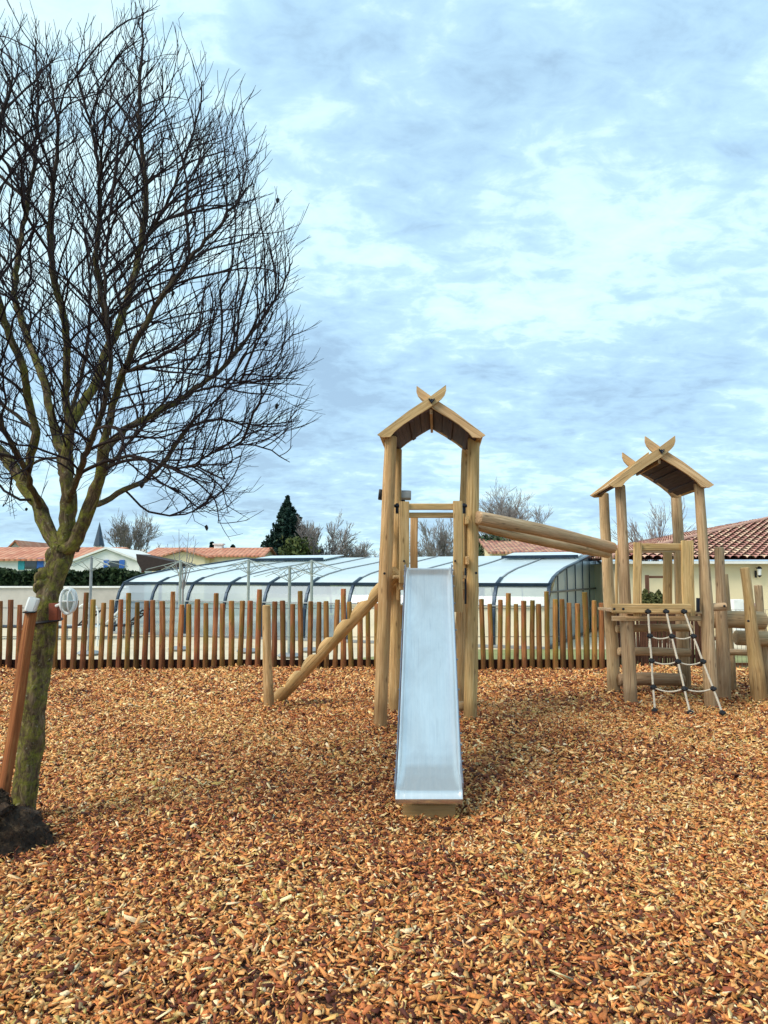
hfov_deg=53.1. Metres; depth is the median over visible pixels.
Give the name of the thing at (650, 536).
bare tree
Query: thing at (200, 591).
house
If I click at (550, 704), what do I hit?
wood chips
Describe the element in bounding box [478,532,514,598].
shrub
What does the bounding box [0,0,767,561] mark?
sky
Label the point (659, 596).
shrub
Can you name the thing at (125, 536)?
bare tree
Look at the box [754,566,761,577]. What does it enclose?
wall lantern
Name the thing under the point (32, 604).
post cap
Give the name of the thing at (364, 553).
bare tree
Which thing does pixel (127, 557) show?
house
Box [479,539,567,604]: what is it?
house
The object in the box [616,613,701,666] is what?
brushwood screen
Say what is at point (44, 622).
tree strap
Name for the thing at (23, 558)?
house
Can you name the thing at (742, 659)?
grass strip
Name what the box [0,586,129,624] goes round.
garden wall
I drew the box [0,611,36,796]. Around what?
tree stake
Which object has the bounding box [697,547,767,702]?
log walkway
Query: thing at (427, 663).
slide tower
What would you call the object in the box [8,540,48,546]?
house
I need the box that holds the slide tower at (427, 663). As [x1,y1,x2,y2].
[373,385,484,821]
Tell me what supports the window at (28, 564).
in the house at (23, 558)
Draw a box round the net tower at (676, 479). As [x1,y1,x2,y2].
[590,436,726,715]
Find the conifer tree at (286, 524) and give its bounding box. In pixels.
[260,495,342,595]
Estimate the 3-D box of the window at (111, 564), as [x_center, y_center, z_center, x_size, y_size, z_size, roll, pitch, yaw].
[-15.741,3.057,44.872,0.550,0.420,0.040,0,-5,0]
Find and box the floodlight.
[378,489,410,500]
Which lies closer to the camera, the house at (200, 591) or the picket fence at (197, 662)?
the picket fence at (197, 662)
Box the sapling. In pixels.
[172,533,198,604]
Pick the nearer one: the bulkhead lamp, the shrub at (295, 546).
the bulkhead lamp
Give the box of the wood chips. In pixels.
[0,662,767,1023]
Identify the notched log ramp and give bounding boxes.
[262,567,398,708]
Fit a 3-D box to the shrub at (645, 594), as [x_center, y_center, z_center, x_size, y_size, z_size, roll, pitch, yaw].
[6.637,2.636,19.447,0.380,1.428,0.467,0,-5,0]
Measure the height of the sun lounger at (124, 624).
0.783 m
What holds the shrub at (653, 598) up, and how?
on the terrace
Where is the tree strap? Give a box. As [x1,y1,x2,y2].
[35,617,62,624]
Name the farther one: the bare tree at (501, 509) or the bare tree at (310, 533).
the bare tree at (310, 533)
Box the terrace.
[2,616,746,659]
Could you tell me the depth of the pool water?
26.16 m
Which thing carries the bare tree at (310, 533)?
on the ground
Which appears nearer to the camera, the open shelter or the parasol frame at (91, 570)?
the parasol frame at (91, 570)
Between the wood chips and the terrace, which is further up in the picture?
the terrace
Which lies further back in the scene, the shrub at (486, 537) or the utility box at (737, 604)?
the shrub at (486, 537)
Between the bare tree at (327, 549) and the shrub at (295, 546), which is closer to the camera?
the shrub at (295, 546)
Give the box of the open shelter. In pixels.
[136,554,195,609]
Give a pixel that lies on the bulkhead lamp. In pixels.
(67, 604)
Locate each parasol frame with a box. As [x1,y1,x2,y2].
[71,556,127,655]
[146,560,213,651]
[214,559,280,653]
[253,566,324,658]
[282,560,342,652]
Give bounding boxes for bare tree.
[0,0,323,809]
[101,506,162,551]
[294,510,360,595]
[312,536,360,594]
[352,540,373,594]
[409,518,452,556]
[479,478,553,536]
[598,496,695,560]
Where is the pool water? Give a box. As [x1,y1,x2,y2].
[235,619,552,630]
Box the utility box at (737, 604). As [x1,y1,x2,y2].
[730,599,754,631]
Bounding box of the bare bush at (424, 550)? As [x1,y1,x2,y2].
[409,541,438,556]
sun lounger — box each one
[58,609,125,639]
[58,610,100,630]
[95,608,149,637]
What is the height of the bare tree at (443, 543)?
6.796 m
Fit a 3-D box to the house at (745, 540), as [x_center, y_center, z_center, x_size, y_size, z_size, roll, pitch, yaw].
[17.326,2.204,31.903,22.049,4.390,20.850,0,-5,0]
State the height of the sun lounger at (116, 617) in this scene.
0.783 m
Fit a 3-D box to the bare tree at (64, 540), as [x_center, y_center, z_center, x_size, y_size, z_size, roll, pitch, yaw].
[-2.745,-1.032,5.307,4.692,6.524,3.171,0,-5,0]
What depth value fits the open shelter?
40.34 m
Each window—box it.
[25,561,36,568]
[109,561,118,567]
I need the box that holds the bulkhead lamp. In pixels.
[49,587,77,619]
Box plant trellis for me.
[645,575,662,640]
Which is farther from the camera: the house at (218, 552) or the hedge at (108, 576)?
the house at (218, 552)
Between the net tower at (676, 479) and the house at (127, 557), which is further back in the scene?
the house at (127, 557)
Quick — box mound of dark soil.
[0,787,55,859]
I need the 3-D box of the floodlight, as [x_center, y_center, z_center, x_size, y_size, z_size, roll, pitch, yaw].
[0.128,-0.126,9.294,0.400,0.291,0.135,0,-5,0]
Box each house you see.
[0,547,128,570]
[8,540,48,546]
[73,547,151,599]
[147,543,276,597]
[159,549,213,598]
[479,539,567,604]
[507,517,767,635]
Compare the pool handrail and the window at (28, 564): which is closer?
the pool handrail
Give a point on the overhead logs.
(529, 532)
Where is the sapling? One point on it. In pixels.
(183, 582)
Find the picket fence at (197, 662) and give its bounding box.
[0,589,606,670]
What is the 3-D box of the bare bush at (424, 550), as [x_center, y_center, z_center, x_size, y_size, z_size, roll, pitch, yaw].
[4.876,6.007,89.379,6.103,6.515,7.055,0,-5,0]
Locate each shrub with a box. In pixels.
[269,536,320,596]
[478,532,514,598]
[642,589,650,639]
[646,591,657,623]
[655,589,662,640]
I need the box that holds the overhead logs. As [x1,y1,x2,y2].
[475,511,616,557]
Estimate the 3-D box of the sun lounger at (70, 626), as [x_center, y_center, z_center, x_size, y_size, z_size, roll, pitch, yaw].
[-8.544,2.992,20.420,1.862,0.783,0.642,0,-5,0]
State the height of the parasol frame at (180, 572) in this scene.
2.037 m
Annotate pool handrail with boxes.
[79,603,98,645]
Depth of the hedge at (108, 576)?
27.28 m
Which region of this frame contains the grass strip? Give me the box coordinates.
[355,649,747,667]
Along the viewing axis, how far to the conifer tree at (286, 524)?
71.05 m
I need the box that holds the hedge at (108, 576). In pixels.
[0,567,144,621]
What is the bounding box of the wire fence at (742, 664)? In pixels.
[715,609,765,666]
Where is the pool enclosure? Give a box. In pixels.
[113,552,601,648]
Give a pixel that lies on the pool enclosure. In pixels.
(531, 570)
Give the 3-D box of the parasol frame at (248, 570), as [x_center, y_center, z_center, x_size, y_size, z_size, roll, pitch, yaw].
[-2.984,2.058,16.887,1.416,2.048,1.482,0,-5,0]
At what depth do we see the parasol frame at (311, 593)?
17.10 m
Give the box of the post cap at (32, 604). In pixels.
[22,596,39,612]

